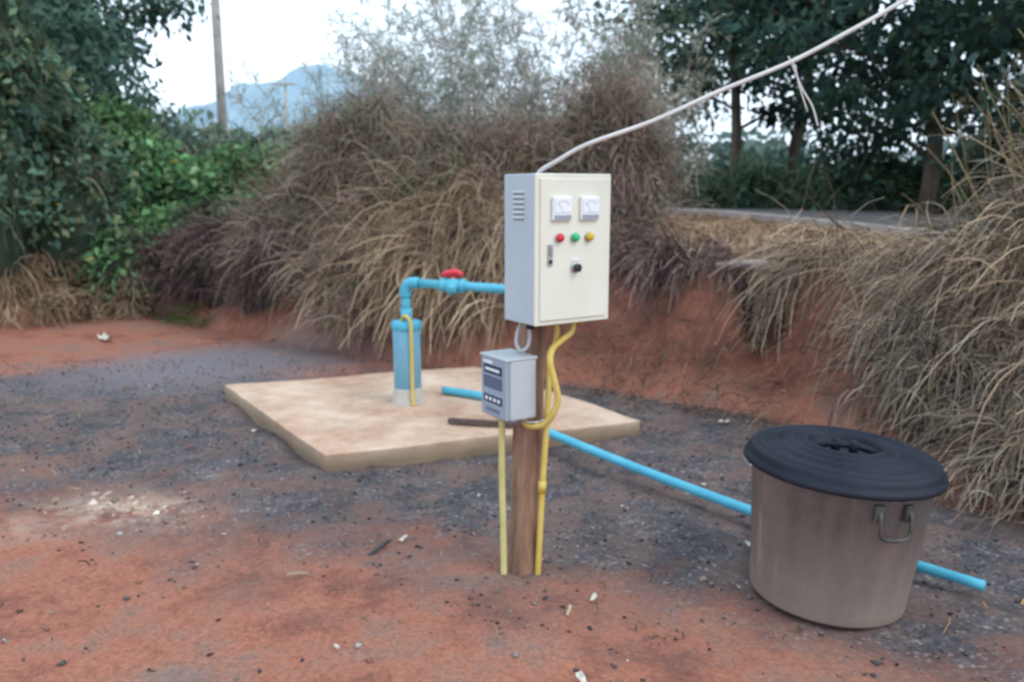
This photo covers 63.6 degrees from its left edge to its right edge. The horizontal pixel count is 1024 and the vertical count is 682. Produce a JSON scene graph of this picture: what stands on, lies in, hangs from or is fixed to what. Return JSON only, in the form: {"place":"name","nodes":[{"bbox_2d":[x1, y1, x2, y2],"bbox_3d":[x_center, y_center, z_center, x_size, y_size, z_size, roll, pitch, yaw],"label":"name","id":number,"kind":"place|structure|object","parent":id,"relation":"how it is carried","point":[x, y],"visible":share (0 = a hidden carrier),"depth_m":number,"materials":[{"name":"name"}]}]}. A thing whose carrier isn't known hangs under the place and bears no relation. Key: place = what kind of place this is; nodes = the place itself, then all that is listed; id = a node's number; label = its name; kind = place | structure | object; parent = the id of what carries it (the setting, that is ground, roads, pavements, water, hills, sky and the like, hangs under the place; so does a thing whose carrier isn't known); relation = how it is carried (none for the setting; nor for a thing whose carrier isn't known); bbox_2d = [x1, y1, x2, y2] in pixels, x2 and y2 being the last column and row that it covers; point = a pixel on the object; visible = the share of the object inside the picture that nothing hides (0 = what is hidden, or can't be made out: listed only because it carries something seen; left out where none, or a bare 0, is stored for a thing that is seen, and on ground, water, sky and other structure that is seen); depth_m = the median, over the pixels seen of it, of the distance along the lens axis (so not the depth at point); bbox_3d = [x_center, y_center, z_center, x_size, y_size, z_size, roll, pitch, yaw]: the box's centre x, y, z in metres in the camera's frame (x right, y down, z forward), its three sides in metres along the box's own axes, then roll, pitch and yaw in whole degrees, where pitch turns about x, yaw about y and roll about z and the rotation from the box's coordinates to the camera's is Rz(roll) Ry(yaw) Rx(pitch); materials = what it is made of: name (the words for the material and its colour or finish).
{"place":"outdoors","nodes":[
{"label":"outdoors","id":0,"kind":"place"},
{"bbox_2d":[169,64,378,142],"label":"distant hill","id":1,"kind":"structure","parent":0,"point":[298,76],"depth_m":338.94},
{"bbox_2d":[0,196,988,445],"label":"bank grass","id":2,"kind":"structure","parent":0,"point":[710,247],"depth_m":6.86,"materials":[{"name":"plant"}]},
{"bbox_2d":[0,214,1023,681],"bbox_3d":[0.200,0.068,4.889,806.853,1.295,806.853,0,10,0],"label":"ground","id":3,"kind":"structure","parent":0,"point":[172,636],"depth_m":3.81,"materials":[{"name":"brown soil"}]},
{"bbox_2d":[0,0,154,282],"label":"vine covered tree","id":4,"kind":"object","parent":3,"relation":"on","point":[60,180],"visible":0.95,"depth_m":10.08,"materials":[{"name":"green plant"}]},
{"bbox_2d":[26,0,166,106],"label":"broadleaf tree","id":5,"kind":"object","parent":3,"relation":"on","point":[131,70],"visible":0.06,"depth_m":14.21,"materials":[{"name":"green plant"}]},
{"bbox_2d":[22,0,220,147],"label":"broadleaf tree","id":6,"kind":"object","parent":3,"relation":"on","point":[87,40],"visible":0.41,"depth_m":12.54,"materials":[{"name":"green plant"}]},
{"bbox_2d":[34,489,220,533],"bbox_3d":[-1.937,0.831,4.082,1.135,0.077,0.409,3,11,16],"label":"rubble pile","id":7,"kind":"object","parent":3,"relation":"on","point":[115,499],"visible":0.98,"depth_m":4.11,"materials":[{"name":"stone"}]},
{"bbox_2d":[39,81,311,312],"bbox_3d":[-4.673,-1.941,11.676,5.447,3.578,3.687,0,10,0],"label":"creeping vine","id":8,"kind":"object","parent":3,"relation":"on","point":[172,175],"visible":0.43,"depth_m":11.30,"materials":[{"name":"green plant"}]},
{"bbox_2d":[83,180,296,332],"bbox_3d":[-3.201,-1.109,10.092,4.560,1.859,2.493,8,13,38],"label":"withered shrub","id":9,"kind":"object","parent":3,"relation":"on","point":[171,253],"visible":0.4,"depth_m":9.76,"materials":[{"name":"brown plant"}]},
{"bbox_2d":[211,0,227,136],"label":"utility pole","id":10,"kind":"object","parent":3,"relation":"on","point":[218,55],"visible":0.48,"depth_m":23.86,"materials":[{"name":"concrete"}]},
{"bbox_2d":[273,77,295,129],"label":"utility pole","id":11,"kind":"object","parent":3,"relation":"on","point":[285,84],"visible":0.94,"depth_m":67.39,"materials":[{"name":"concrete"}]},
{"bbox_2d":[121,71,557,164],"bbox_3d":[-6.263,-4.670,21.188,15.269,5.702,13.296,-10,14,-44],"label":"distant scrub","id":12,"kind":"object","parent":3,"relation":"on","point":[210,133],"visible":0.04,"depth_m":17.83,"materials":[{"name":"green plant"}]},
{"bbox_2d":[367,539,391,554],"bbox_3d":[-0.574,0.900,3.612,0.026,0.036,0.147,7,12,33],"label":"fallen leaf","id":13,"kind":"object","parent":3,"relation":"on","point":[381,545],"visible":1,"depth_m":3.60,"materials":[{"name":"grey plant"}]},
{"bbox_2d":[97,332,749,681],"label":"litter","id":14,"kind":"object","parent":3,"relation":"on","point":[580,675],"visible":0.95,"depth_m":3.65,"materials":[{"name":"white paper"}]},
{"bbox_2d":[225,367,639,471],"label":"concrete slab","id":15,"kind":"structure","parent":3,"relation":"on","point":[344,423],"depth_m":5.25,"materials":[{"name":"beige concrete"}]},
{"bbox_2d":[391,269,504,406],"bbox_3d":[-0.311,-0.004,5.514,1.062,0.955,0.236,2,10,13],"label":"water well head","id":16,"kind":"object","parent":15,"relation":"on","point":[407,389],"visible":0.78,"depth_m":5.53},
{"bbox_2d":[448,418,512,426],"bbox_3d":[-0.190,0.502,5.089,0.420,0.030,0.040,2,10,12],"label":"timber offcut","id":17,"kind":"object","parent":15,"relation":"on","point":[481,422],"visible":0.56,"depth_m":5.08,"materials":[{"name":"brown wood"}]},
{"bbox_2d":[184,31,730,366],"bbox_3d":[-0.687,-1.422,8.424,5.726,3.301,3.834,6,12,31],"label":"dry grass mound","id":18,"kind":"object","parent":3,"relation":"on","point":[376,214],"visible":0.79,"depth_m":7.86,"materials":[{"name":"plant"}]},
{"bbox_2d":[208,0,732,196],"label":"feathery shrub","id":19,"kind":"object","parent":3,"relation":"on","point":[469,74],"visible":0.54,"depth_m":9.49,"materials":[{"name":"grey plant"}]},
{"bbox_2d":[508,322,546,575],"bbox_3d":[0.071,0.246,3.373,0.128,1.720,0.304,4,11,20],"label":"wooden post","id":20,"kind":"object","parent":3,"relation":"on","point":[526,456],"visible":0.36,"depth_m":3.36,"materials":[{"name":"brown wood"}]},
{"bbox_2d":[480,348,537,423],"bbox_3d":[-0.014,0.186,3.298,0.150,0.274,0.195,-7,12,-32],"label":"pump starter box","id":21,"kind":"object","parent":20,"relation":"attached to","point":[508,384],"visible":1,"depth_m":3.23,"materials":[{"name":"grey plastic"}]},
{"bbox_2d":[499,322,576,574],"bbox_3d":[0.102,0.464,3.313,0.312,1.116,0.146,0,10,0],"label":"yellow electrical conduit","id":22,"kind":"object","parent":20,"relation":"attached to","point":[550,414],"visible":0.94,"depth_m":3.32,"materials":[{"name":"plastic"}]},
{"bbox_2d":[505,173,610,328],"bbox_3d":[0.181,-0.347,3.212,0.358,0.593,0.267,-7,12,-32],"label":"electrical control box","id":23,"kind":"object","parent":20,"relation":"attached to","point":[557,233],"visible":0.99,"depth_m":3.12,"materials":[{"name":"grey paint"}]},
{"bbox_2d":[539,178,607,321],"bbox_3d":[0.235,-0.347,3.131,0.316,0.528,0.005,-7,12,-32],"label":"door panel","id":24,"kind":"structure","parent":23,"relation":"in","point":[564,294],"depth_m":3.13,"materials":[{"name":"beige paint"}]},
{"bbox_2d":[537,0,907,172],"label":"overhead power cable","id":25,"kind":"object","parent":23,"relation":"attached to","point":[791,62],"visible":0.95,"depth_m":2.99,"materials":[{"name":"white plastic"}]},
{"bbox_2d":[192,124,998,188],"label":"distant treeline","id":26,"kind":"object","parent":3,"relation":"on","point":[774,146],"visible":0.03,"depth_m":42.51,"materials":[{"name":"green plant"}]},
{"bbox_2d":[564,0,725,168],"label":"broadleaf tree","id":27,"kind":"object","parent":3,"relation":"on","point":[662,41],"visible":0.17,"depth_m":17.36,"materials":[{"name":"green plant"}]},
{"bbox_2d":[441,386,985,590],"bbox_3d":[0.652,0.646,4.545,0.328,0.178,3.609,-8,13,-36],"label":"blue water pipe","id":28,"kind":"object","parent":3,"relation":"on","point":[745,509],"visible":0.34,"depth_m":4.23,"materials":[{"name":"plastic"}]},
{"bbox_2d":[636,0,884,170],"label":"broadleaf tree","id":29,"kind":"object","parent":3,"relation":"on","point":[736,108],"visible":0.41,"depth_m":16.12,"materials":[{"name":"green plant"}]},
{"bbox_2d":[715,259,811,277],"bbox_3d":[1.985,-0.535,6.278,0.864,0.166,0.107,4,11,21],"label":"fallen log","id":30,"kind":"object","parent":3,"relation":"on","point":[736,262],"visible":0.41,"depth_m":6.30,"materials":[{"name":"grey plant"}]},
{"bbox_2d":[612,0,953,179],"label":"broadleaf tree","id":31,"kind":"object","parent":3,"relation":"on","point":[794,139],"visible":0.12,"depth_m":18.10,"materials":[{"name":"green plant"}]},
{"bbox_2d":[655,207,980,240],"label":"road kerb","id":32,"kind":"structure","parent":3,"relation":"on","point":[767,217],"depth_m":10.71,"materials":[{"name":"concrete"}]},
{"bbox_2d":[653,77,1021,216],"bbox_3d":[8.583,-3.212,13.951,16.090,5.468,4.681,5,11,27],"label":"roadside hedge","id":33,"kind":"object","parent":3,"relation":"on","point":[739,187],"visible":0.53,"depth_m":14.90,"materials":[{"name":"green plant"}]},
{"bbox_2d":[668,0,1023,213],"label":"broadleaf tree","id":34,"kind":"object","parent":3,"relation":"on","point":[928,95],"visible":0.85,"depth_m":13.16,"materials":[{"name":"green plant"}]},
{"bbox_2d":[744,425,948,628],"bbox_3d":[1.252,0.681,3.204,0.732,0.625,0.742,3,11,-1],"label":"garbage bin","id":35,"kind":"object","parent":3,"relation":"on","point":[840,516],"visible":1,"depth_m":2.96,"materials":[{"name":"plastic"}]},
{"bbox_2d":[693,29,1023,546],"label":"dead grass heap","id":36,"kind":"object","parent":3,"relation":"on","point":[932,373],"visible":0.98,"depth_m":4.62,"materials":[{"name":"plant"}]},
{"bbox_2d":[803,0,1023,141],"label":"broadleaf tree","id":37,"kind":"object","parent":3,"relation":"on","point":[916,43],"visible":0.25,"depth_m":13.14,"materials":[{"name":"green plant"}]},
{"bbox_2d":[931,0,1023,224],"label":"broadleaf tree","id":38,"kind":"object","parent":3,"relation":"on","point":[1019,22],"visible":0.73,"depth_m":10.50,"materials":[{"name":"green plant"}]},
{"bbox_2d":[82,0,1023,166],"label":"sky","id":39,"kind":"structure","parent":0,"point":[273,30],"materials":[{"name":"white"}]},
{"bbox_2d":[665,207,1005,232],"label":"road","id":40,"kind":"structure","parent":0,"point":[864,218],"depth_m":12.58,"materials":[{"name":"grey asphalt"}]}
]}

